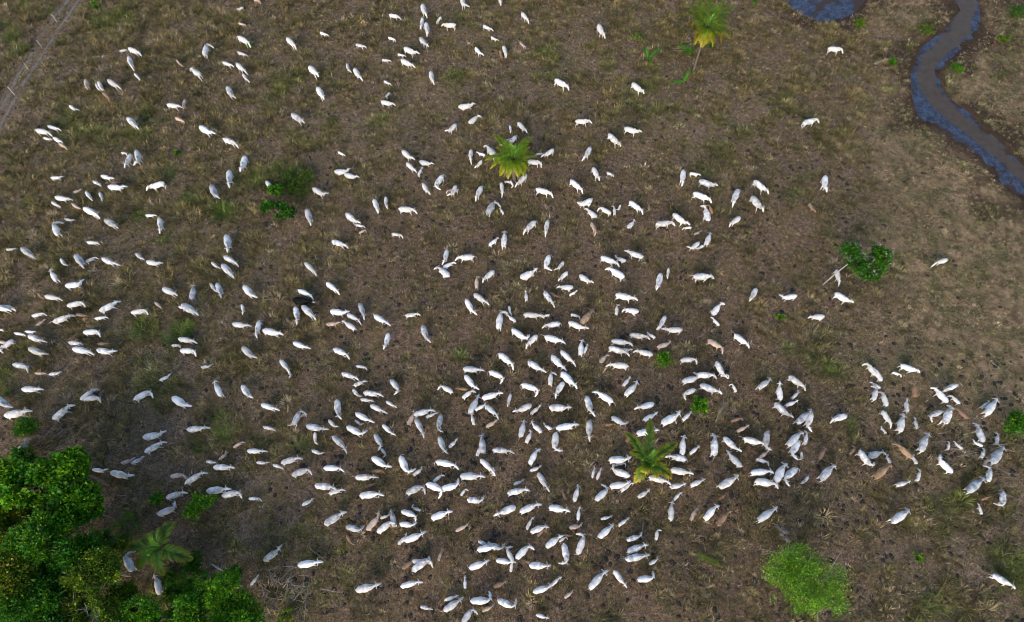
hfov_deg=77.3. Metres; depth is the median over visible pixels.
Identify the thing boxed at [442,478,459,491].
cow
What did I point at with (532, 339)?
cow
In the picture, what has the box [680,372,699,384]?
cow
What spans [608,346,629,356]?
cow
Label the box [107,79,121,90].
cow
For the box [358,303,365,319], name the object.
cow
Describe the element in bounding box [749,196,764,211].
cow
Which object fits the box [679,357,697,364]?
cow
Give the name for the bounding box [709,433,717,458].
cow
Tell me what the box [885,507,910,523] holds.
cow
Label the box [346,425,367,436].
cow
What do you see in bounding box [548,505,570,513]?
cow
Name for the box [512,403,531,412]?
cow
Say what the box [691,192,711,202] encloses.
cow
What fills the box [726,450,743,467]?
cow
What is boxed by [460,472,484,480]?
cow
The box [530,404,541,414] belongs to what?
calf
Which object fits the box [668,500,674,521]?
cow
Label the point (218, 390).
cow
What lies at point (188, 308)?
cow
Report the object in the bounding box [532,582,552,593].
cow
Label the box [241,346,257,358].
cow
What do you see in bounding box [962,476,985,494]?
cow
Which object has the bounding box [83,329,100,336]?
cow
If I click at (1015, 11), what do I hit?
shrub
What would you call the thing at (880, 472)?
cow
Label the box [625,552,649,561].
cow
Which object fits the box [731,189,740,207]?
cow
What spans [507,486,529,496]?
cow
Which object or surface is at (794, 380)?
cow
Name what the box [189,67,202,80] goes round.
cow
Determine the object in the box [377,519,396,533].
cow
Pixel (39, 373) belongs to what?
calf
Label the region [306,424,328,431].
cow
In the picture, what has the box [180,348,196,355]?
cow
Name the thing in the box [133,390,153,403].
cow
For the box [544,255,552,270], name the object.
cow
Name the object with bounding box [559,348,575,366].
cow
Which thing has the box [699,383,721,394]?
cow
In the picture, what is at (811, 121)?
cow
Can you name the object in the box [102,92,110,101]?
heifer
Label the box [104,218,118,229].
cow
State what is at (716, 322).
calf
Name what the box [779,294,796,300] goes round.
cow
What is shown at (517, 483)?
calf
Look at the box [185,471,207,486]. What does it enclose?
cow
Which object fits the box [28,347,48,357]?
cow
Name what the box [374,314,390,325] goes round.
cow
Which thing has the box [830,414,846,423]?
cow
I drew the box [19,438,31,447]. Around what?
cow
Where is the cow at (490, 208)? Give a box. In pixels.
[486,200,500,216]
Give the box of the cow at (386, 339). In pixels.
[383,333,390,349]
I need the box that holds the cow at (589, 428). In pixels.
[586,420,592,441]
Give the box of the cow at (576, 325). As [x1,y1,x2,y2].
[568,321,588,330]
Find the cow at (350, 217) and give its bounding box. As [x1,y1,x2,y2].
[345,213,360,225]
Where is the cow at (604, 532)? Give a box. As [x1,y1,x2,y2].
[596,523,613,538]
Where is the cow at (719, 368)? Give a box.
[713,361,727,378]
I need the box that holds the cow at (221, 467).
[213,464,234,470]
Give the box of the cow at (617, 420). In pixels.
[611,416,628,426]
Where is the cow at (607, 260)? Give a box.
[600,256,619,267]
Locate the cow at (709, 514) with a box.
[703,503,719,522]
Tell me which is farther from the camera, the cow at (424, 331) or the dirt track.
the dirt track
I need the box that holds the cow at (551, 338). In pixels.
[543,335,565,343]
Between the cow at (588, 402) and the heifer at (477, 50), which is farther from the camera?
the heifer at (477, 50)
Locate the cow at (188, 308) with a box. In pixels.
[181,303,198,315]
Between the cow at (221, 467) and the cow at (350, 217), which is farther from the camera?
the cow at (350, 217)
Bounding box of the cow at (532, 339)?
[525,335,537,348]
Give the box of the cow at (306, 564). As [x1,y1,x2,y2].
[298,558,322,567]
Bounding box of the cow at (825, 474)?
[816,463,835,482]
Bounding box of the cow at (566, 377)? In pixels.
[560,372,577,388]
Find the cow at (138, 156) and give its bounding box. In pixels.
[133,150,143,165]
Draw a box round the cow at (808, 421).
[803,413,813,431]
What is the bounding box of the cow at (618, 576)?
[612,570,626,587]
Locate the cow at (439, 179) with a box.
[433,175,443,189]
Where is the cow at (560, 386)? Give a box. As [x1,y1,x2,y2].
[553,382,564,398]
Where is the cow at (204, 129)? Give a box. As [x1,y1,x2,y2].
[199,125,215,136]
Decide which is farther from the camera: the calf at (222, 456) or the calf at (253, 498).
the calf at (222, 456)
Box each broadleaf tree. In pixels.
[0,452,58,510]
[0,501,28,543]
[0,508,83,569]
[0,545,43,610]
[0,571,70,621]
[6,492,49,527]
[22,611,69,621]
[29,553,48,573]
[33,475,107,531]
[39,568,68,597]
[45,529,111,580]
[49,445,110,485]
[55,586,121,621]
[55,589,105,619]
[56,542,123,604]
[79,496,120,525]
[88,544,131,587]
[104,578,140,611]
[106,609,157,621]
[113,591,174,621]
[162,576,202,602]
[165,591,208,621]
[191,565,242,613]
[206,586,268,621]
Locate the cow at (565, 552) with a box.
[558,543,568,564]
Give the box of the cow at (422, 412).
[414,407,434,417]
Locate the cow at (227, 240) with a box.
[223,234,232,252]
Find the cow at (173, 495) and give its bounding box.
[166,490,187,500]
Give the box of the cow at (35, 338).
[28,333,47,343]
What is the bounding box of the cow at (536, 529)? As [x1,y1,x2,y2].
[530,524,549,534]
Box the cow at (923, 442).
[914,432,930,454]
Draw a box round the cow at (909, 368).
[897,364,919,373]
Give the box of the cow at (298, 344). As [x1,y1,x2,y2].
[293,341,310,348]
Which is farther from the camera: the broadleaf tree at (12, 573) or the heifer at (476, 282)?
the heifer at (476, 282)
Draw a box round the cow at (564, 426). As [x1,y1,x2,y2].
[550,421,578,431]
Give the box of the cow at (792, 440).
[785,430,803,448]
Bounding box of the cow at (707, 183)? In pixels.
[698,179,717,190]
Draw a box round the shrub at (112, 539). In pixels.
[89,526,117,547]
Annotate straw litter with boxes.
[0,0,1023,621]
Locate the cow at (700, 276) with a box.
[690,273,713,281]
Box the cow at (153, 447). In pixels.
[144,440,166,455]
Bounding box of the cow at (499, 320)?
[496,310,507,331]
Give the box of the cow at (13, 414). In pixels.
[4,407,32,420]
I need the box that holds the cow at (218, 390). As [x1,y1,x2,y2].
[212,380,225,398]
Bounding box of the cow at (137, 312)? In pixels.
[131,309,148,316]
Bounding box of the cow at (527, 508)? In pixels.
[520,501,541,514]
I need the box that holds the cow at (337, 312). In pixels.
[330,309,349,316]
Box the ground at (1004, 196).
[0,0,1023,621]
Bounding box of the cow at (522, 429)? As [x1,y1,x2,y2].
[518,419,526,438]
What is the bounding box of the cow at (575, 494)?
[573,485,580,502]
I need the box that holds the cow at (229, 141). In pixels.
[222,137,238,148]
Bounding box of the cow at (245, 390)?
[241,385,253,397]
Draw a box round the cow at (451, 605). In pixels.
[438,597,463,612]
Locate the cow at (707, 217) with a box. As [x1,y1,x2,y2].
[700,205,710,220]
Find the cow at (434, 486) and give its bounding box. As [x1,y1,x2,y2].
[425,482,443,498]
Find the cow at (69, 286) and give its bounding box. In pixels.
[65,279,84,289]
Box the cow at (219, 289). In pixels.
[215,283,223,297]
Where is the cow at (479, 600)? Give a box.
[469,591,491,604]
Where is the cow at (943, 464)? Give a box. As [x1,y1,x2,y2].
[937,454,952,474]
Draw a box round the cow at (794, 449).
[788,440,801,459]
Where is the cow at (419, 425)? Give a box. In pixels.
[414,418,424,437]
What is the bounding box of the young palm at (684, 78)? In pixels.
[669,70,689,84]
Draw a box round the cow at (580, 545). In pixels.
[575,533,585,554]
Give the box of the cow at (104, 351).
[96,348,117,356]
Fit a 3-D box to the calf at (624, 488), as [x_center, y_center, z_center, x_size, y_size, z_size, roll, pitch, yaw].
[11.252,17.569,63.514,2.032,0.983,0.502,-32,67,-15]
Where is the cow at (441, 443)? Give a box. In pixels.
[438,436,448,453]
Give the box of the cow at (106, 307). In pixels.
[99,300,120,315]
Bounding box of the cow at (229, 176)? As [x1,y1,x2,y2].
[226,170,233,187]
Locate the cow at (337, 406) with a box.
[334,399,341,419]
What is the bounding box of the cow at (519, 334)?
[511,328,529,340]
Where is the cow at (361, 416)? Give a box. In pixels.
[355,412,374,422]
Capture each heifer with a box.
[47,125,60,132]
[48,269,59,282]
[84,79,89,89]
[97,81,103,90]
[101,175,114,181]
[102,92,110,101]
[222,61,233,69]
[364,510,380,530]
[407,409,414,425]
[418,37,428,46]
[419,17,423,30]
[422,183,430,194]
[475,47,483,55]
[475,276,479,289]
[489,237,498,247]
[590,222,596,235]
[626,532,641,541]
[642,411,657,421]
[657,340,670,349]
[706,339,723,353]
[714,509,732,526]
[755,377,771,389]
[909,382,917,397]
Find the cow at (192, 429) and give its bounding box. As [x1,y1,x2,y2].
[183,425,210,432]
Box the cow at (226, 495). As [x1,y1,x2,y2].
[222,490,241,498]
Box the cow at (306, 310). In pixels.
[301,305,316,319]
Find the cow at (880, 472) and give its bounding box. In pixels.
[871,462,891,481]
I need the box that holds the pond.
[785,0,864,21]
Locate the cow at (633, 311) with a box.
[622,308,638,315]
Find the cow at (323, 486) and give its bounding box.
[315,483,336,490]
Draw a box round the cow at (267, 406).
[261,403,279,411]
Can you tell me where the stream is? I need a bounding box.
[910,0,1023,195]
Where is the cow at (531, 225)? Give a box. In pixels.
[523,221,535,234]
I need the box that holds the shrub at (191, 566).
[174,550,203,582]
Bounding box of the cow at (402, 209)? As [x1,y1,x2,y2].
[398,206,417,215]
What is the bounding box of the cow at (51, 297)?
[44,294,62,301]
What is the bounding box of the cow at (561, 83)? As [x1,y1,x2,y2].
[554,78,568,90]
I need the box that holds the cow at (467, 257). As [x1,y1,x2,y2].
[455,254,476,262]
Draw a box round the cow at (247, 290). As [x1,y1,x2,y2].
[242,285,257,297]
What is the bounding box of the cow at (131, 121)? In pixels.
[126,117,138,129]
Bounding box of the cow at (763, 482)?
[753,478,778,488]
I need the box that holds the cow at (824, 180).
[820,175,827,192]
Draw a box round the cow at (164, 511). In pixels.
[156,501,176,516]
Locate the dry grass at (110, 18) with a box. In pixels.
[0,0,1023,621]
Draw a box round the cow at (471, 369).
[463,366,484,374]
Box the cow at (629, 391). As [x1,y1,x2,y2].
[624,380,638,397]
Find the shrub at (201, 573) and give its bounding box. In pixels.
[188,567,212,584]
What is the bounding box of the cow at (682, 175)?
[679,170,685,186]
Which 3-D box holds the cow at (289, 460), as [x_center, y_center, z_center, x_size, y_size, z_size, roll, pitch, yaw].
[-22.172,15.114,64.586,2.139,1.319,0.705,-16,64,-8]
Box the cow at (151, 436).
[143,430,165,441]
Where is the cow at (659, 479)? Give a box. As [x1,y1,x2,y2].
[647,475,670,484]
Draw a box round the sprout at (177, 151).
[173,148,180,155]
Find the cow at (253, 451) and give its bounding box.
[247,448,267,453]
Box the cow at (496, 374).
[487,370,504,383]
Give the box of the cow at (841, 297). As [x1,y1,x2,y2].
[832,292,853,304]
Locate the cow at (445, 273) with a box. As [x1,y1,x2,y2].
[434,265,449,278]
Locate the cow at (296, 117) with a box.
[291,113,304,125]
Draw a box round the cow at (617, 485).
[609,480,630,489]
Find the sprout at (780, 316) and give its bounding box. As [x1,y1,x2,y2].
[775,314,785,319]
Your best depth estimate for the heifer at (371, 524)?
61.35 m
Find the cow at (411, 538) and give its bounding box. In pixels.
[404,530,425,542]
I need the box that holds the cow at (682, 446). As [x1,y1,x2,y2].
[679,435,685,456]
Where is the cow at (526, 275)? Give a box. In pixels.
[520,268,537,279]
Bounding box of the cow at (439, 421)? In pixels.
[437,414,442,431]
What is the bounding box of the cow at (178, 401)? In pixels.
[172,396,191,408]
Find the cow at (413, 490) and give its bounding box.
[406,485,425,496]
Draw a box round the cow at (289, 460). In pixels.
[281,455,302,465]
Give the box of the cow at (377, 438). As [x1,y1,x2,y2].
[374,434,382,450]
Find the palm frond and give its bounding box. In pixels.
[693,552,723,567]
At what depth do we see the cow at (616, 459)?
64.00 m
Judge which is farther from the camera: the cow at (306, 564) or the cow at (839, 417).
the cow at (839, 417)
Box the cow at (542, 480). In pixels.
[536,473,549,491]
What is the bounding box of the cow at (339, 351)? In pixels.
[333,348,349,359]
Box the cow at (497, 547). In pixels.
[487,542,505,549]
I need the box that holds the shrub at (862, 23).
[853,18,865,26]
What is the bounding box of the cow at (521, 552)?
[515,544,534,559]
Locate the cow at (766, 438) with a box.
[762,430,771,449]
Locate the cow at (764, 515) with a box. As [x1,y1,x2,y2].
[756,506,777,523]
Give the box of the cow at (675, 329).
[661,327,682,334]
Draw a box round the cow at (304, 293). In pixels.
[298,289,313,299]
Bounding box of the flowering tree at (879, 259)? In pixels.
[822,239,894,284]
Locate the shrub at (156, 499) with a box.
[148,490,164,505]
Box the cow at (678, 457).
[665,454,686,462]
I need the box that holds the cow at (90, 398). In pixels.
[84,395,101,402]
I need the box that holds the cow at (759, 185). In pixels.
[752,180,768,194]
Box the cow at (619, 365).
[605,362,628,370]
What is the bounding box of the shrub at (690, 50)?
[676,41,694,55]
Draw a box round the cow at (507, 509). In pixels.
[494,505,515,515]
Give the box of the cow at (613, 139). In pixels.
[607,133,620,146]
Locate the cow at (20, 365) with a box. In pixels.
[12,362,29,372]
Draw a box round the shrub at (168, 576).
[161,568,181,585]
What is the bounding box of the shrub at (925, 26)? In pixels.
[918,22,935,36]
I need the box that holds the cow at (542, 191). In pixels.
[536,187,553,197]
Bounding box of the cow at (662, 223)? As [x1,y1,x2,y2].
[655,220,674,228]
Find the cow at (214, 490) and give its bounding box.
[206,485,231,493]
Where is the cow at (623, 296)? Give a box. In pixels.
[614,292,637,303]
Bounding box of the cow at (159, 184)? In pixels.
[146,181,167,191]
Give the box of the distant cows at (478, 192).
[0,0,947,428]
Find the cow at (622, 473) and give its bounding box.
[610,463,631,478]
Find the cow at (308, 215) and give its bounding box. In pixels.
[305,209,313,225]
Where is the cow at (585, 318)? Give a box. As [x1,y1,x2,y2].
[580,309,594,325]
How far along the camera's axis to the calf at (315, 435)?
65.64 m
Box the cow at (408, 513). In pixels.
[401,509,417,521]
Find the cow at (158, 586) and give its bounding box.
[152,574,163,594]
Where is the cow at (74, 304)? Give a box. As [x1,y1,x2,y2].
[67,300,85,309]
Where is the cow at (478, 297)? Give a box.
[473,293,488,305]
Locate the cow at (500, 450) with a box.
[492,447,514,454]
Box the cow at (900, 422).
[893,413,906,434]
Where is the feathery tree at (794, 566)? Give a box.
[758,538,854,621]
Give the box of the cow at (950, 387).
[942,384,958,392]
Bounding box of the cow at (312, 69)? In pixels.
[308,66,318,78]
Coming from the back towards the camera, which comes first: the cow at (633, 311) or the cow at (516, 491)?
the cow at (633, 311)
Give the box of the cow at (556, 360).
[551,355,566,370]
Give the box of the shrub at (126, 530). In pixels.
[101,511,141,546]
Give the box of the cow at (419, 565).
[412,557,432,573]
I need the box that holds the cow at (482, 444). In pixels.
[479,433,485,453]
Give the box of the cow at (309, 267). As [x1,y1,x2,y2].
[304,262,316,275]
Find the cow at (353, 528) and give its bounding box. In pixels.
[346,524,364,532]
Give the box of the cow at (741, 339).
[731,331,749,347]
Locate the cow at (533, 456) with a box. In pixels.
[528,448,540,466]
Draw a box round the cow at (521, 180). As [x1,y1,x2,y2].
[515,174,526,187]
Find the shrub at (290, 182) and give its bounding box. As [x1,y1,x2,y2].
[274,162,318,198]
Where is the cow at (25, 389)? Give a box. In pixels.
[21,386,43,393]
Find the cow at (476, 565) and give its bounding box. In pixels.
[467,559,488,569]
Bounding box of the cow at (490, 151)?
[483,144,495,159]
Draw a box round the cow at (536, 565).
[528,562,550,569]
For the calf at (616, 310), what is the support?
on the ground at (1004, 196)
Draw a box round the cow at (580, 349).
[578,339,584,356]
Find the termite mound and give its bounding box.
[775,524,790,542]
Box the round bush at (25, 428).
[12,416,41,438]
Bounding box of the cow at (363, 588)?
[354,582,381,592]
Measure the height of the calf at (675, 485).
1.030 m
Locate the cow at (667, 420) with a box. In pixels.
[660,410,680,426]
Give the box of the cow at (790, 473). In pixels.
[783,467,799,485]
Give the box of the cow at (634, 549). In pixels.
[626,542,648,554]
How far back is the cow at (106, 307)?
72.01 m
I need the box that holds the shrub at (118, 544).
[109,537,130,561]
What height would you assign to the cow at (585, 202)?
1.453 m
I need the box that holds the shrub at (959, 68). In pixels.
[949,62,965,72]
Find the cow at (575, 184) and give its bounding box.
[569,179,583,193]
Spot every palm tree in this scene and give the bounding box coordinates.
[88,609,115,621]
[127,521,193,575]
[485,134,536,182]
[624,418,677,482]
[683,0,736,71]
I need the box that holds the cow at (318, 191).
[312,187,328,198]
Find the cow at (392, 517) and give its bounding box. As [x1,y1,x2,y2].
[388,509,396,527]
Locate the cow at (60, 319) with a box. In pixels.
[49,313,75,325]
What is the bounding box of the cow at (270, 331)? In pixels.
[262,328,283,337]
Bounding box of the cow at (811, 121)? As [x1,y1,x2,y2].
[801,117,819,129]
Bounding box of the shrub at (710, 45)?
[706,41,715,48]
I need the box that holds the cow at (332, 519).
[324,510,346,527]
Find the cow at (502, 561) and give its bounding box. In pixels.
[496,557,513,564]
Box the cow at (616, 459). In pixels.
[607,455,631,463]
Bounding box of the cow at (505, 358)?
[496,353,514,369]
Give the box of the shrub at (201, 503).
[180,490,219,524]
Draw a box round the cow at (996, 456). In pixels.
[988,445,1006,465]
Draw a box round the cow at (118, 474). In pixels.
[110,470,134,479]
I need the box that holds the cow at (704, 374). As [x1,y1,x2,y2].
[697,372,716,379]
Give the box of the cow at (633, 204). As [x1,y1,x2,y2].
[628,201,642,214]
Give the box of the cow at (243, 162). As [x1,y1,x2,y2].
[238,155,248,171]
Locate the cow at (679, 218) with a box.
[671,213,689,226]
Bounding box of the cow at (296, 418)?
[292,409,307,427]
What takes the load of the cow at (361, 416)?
on the ground at (1004, 196)
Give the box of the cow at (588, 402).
[584,396,594,416]
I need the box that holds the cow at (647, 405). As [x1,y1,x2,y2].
[634,402,653,409]
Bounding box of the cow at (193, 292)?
[189,284,197,300]
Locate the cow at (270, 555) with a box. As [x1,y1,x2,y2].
[263,544,281,561]
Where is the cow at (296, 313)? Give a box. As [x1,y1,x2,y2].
[293,306,299,324]
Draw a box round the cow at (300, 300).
[292,297,314,304]
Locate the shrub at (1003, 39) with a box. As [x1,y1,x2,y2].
[995,34,1010,43]
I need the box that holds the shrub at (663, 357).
[653,350,674,367]
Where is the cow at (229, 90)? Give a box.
[226,86,235,99]
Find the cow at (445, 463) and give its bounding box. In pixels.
[434,459,458,469]
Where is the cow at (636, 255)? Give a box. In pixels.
[624,249,643,260]
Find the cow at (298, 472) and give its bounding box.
[292,468,311,478]
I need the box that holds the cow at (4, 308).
[0,305,11,314]
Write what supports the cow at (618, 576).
on the ground at (1004, 196)
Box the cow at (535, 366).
[528,359,546,372]
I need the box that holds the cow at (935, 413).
[928,410,943,421]
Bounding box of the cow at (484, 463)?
[480,459,495,475]
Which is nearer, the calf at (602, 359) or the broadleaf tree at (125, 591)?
the broadleaf tree at (125, 591)
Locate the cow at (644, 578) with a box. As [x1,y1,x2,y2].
[637,571,654,582]
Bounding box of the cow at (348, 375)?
[341,372,358,380]
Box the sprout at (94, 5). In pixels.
[90,0,99,8]
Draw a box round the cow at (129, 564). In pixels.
[123,551,139,571]
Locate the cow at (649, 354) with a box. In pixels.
[633,350,652,358]
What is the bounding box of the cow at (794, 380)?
[785,375,805,390]
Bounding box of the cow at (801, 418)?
[793,409,812,424]
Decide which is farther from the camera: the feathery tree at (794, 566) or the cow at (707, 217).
the cow at (707, 217)
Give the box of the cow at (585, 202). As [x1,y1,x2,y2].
[577,198,592,207]
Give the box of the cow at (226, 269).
[221,264,234,277]
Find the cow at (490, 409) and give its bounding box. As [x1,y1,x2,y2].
[483,404,498,419]
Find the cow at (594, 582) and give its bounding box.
[588,569,608,589]
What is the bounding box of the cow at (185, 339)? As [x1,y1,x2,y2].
[178,337,197,344]
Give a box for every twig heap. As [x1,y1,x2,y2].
[22,413,101,456]
[248,548,342,620]
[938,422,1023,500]
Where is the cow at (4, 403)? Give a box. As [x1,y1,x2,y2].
[0,396,12,408]
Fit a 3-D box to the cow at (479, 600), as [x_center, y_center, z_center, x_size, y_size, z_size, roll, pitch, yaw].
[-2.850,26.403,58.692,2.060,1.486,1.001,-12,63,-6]
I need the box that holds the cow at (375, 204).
[372,199,378,213]
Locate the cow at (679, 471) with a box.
[670,467,693,475]
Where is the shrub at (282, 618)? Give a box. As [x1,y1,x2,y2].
[274,606,296,621]
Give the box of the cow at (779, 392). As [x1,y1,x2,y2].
[775,381,782,402]
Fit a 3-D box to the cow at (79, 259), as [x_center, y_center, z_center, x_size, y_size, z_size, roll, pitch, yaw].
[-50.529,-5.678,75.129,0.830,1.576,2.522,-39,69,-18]
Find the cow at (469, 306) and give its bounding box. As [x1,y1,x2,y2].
[465,299,476,314]
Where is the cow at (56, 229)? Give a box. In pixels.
[52,221,63,237]
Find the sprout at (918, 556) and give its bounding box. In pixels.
[912,551,924,562]
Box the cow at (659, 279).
[655,273,662,289]
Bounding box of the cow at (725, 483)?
[715,474,738,488]
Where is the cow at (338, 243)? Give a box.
[332,240,348,249]
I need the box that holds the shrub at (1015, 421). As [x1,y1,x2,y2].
[1002,408,1023,439]
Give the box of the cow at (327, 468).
[324,465,343,471]
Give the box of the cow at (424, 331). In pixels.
[421,325,430,342]
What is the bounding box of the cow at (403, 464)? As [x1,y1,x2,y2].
[399,454,415,474]
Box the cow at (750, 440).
[738,436,763,445]
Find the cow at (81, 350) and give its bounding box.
[72,346,94,355]
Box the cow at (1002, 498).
[993,490,1006,506]
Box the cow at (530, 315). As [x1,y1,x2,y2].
[523,312,543,320]
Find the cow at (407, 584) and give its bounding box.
[400,579,422,588]
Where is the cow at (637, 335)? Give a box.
[630,333,649,339]
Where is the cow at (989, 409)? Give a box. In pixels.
[979,398,999,418]
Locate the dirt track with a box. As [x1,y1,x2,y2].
[0,0,79,127]
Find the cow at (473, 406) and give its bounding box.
[468,394,479,413]
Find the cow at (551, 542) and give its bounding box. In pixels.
[545,534,563,548]
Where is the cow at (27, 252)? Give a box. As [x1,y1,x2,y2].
[20,247,35,258]
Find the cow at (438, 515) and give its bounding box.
[431,509,452,521]
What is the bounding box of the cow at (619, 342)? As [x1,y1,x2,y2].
[610,339,632,347]
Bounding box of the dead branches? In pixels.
[715,390,733,422]
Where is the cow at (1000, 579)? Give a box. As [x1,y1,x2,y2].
[986,573,1015,588]
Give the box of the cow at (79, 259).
[74,254,86,268]
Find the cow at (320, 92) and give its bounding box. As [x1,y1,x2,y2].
[316,87,324,100]
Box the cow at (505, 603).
[497,598,516,607]
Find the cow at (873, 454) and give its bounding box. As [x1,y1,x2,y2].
[866,451,886,458]
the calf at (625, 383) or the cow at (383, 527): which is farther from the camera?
the calf at (625, 383)
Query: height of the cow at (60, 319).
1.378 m
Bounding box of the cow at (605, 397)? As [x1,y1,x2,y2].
[592,389,615,405]
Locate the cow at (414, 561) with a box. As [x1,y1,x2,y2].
[412,556,428,563]
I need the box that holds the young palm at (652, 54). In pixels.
[643,47,661,63]
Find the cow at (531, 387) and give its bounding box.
[521,383,539,396]
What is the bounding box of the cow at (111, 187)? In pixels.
[108,184,127,193]
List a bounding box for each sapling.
[259,200,275,214]
[266,183,284,199]
[274,201,297,222]
[275,200,283,209]
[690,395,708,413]
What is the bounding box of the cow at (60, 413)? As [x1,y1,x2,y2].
[52,404,75,422]
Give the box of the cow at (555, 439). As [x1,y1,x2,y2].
[552,432,562,451]
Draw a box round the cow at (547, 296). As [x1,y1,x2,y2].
[543,291,554,307]
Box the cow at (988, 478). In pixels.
[983,465,991,482]
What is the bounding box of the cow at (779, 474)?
[771,462,787,483]
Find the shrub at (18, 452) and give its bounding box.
[7,444,37,464]
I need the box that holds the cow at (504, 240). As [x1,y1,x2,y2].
[501,231,506,250]
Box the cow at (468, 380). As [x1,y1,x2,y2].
[464,375,479,389]
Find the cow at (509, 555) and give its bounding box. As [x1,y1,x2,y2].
[506,546,513,562]
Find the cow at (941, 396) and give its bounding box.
[930,387,948,404]
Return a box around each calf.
[4,305,15,310]
[13,332,25,335]
[31,312,46,318]
[35,371,47,375]
[48,371,61,376]
[50,176,63,180]
[52,137,62,142]
[68,341,82,345]
[76,313,88,317]
[85,191,92,200]
[85,257,98,264]
[87,241,99,246]
[92,180,101,187]
[92,468,107,472]
[94,316,108,320]
[97,342,109,346]
[120,457,135,464]
[131,456,144,464]
[135,253,144,259]
[145,214,156,217]
[159,373,170,381]
[170,473,186,478]
[219,451,226,460]
[233,441,244,448]
[249,497,261,501]
[250,574,258,585]
[256,461,269,464]
[262,426,275,430]
[272,464,283,469]
[302,498,313,505]
[312,449,324,454]
[313,432,317,444]
[326,321,340,327]
[326,487,345,494]
[328,419,338,426]
[346,534,356,544]
[352,380,367,387]
[352,389,361,396]
[356,43,366,50]
[356,365,366,369]
[360,398,374,402]
[366,481,377,487]
[371,469,384,473]
[382,424,395,435]
[384,197,387,208]
[386,401,396,407]
[392,233,402,237]
[398,532,406,544]
[399,520,416,527]
[402,561,411,569]
[405,312,420,318]
[413,466,422,475]
[420,605,432,609]
[426,412,437,418]
[433,474,444,481]
[437,548,443,561]
[443,261,455,268]
[444,595,458,602]
[448,438,457,447]
[455,386,467,390]
[455,523,468,531]
[462,390,475,399]
[463,576,466,588]
[470,413,474,424]
[475,402,485,411]
[478,540,489,544]
[482,603,494,611]
[483,25,493,31]
[486,419,497,428]
[493,580,507,587]
[506,314,515,323]
[507,393,511,406]
[513,479,524,485]
[524,290,527,302]
[525,429,531,443]
[525,517,533,530]
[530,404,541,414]
[530,420,541,433]
[530,465,541,471]
[536,613,548,619]
[549,292,559,297]
[552,577,561,585]
[554,261,563,270]
[558,271,567,280]
[562,488,566,499]
[564,589,572,598]
[569,522,582,529]
[576,506,580,520]
[596,467,601,479]
[599,354,609,362]
[601,515,611,519]
[615,255,625,262]
[615,304,618,314]
[618,517,629,526]
[620,482,633,492]
[622,376,630,386]
[627,219,635,228]
[637,488,649,498]
[649,556,658,564]
[654,529,661,540]
[669,481,686,488]
[682,411,692,421]
[689,172,700,177]
[689,445,699,454]
[689,477,704,487]
[689,508,697,520]
[710,317,719,326]
[730,417,742,422]
[735,424,748,432]
[755,458,768,465]
[758,450,769,457]
[783,399,797,406]
[800,476,808,483]
[802,430,807,445]
[808,202,815,212]
[818,447,826,459]
[892,480,910,486]
[901,398,909,414]
[911,454,917,463]
[912,417,917,428]
[915,468,920,480]
[947,395,959,404]
[955,408,967,419]
[973,439,982,447]
[977,503,982,514]
[979,400,989,408]
[979,448,984,458]
[980,494,989,500]
[992,432,999,445]
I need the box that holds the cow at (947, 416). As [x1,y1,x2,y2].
[938,405,954,427]
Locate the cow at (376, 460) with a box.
[371,456,391,468]
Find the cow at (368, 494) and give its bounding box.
[359,490,383,499]
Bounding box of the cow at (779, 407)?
[772,402,793,417]
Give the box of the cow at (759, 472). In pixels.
[748,467,773,476]
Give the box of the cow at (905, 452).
[892,443,913,462]
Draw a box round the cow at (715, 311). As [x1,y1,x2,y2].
[709,302,724,315]
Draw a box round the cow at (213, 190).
[209,184,220,198]
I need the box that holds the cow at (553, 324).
[542,321,561,328]
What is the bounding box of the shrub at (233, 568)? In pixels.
[230,563,242,579]
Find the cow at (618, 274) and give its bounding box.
[605,266,624,281]
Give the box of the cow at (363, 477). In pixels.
[352,474,378,480]
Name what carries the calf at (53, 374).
on the ground at (1004, 196)
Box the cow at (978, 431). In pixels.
[972,422,985,443]
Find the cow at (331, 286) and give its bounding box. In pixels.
[326,282,339,294]
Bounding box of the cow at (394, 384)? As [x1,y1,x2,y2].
[390,379,400,394]
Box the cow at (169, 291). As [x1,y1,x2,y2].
[162,287,177,297]
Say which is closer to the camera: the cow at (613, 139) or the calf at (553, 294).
the calf at (553, 294)
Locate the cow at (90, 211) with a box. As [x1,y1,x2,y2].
[83,207,99,219]
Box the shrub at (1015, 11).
[1008,3,1023,19]
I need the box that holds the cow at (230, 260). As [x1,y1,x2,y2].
[224,255,238,266]
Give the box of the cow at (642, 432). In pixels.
[636,427,658,436]
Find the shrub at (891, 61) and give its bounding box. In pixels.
[887,57,898,66]
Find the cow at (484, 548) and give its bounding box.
[477,545,494,552]
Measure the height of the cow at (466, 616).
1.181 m
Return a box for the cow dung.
[0,0,1023,621]
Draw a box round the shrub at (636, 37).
[632,34,642,44]
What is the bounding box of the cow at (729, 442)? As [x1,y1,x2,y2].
[722,437,741,451]
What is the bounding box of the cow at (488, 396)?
[482,390,502,401]
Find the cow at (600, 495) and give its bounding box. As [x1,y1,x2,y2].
[594,484,609,501]
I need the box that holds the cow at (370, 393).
[363,390,383,397]
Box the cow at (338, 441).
[330,436,346,453]
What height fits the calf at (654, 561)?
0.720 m
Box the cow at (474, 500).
[467,495,483,503]
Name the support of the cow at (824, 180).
on the ground at (1004, 196)
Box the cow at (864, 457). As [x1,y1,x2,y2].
[855,448,874,467]
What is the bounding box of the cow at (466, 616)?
[462,608,477,621]
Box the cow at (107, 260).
[101,257,120,266]
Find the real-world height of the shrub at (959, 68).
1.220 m
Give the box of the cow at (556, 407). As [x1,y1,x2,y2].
[548,404,571,411]
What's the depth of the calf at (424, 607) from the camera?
58.44 m

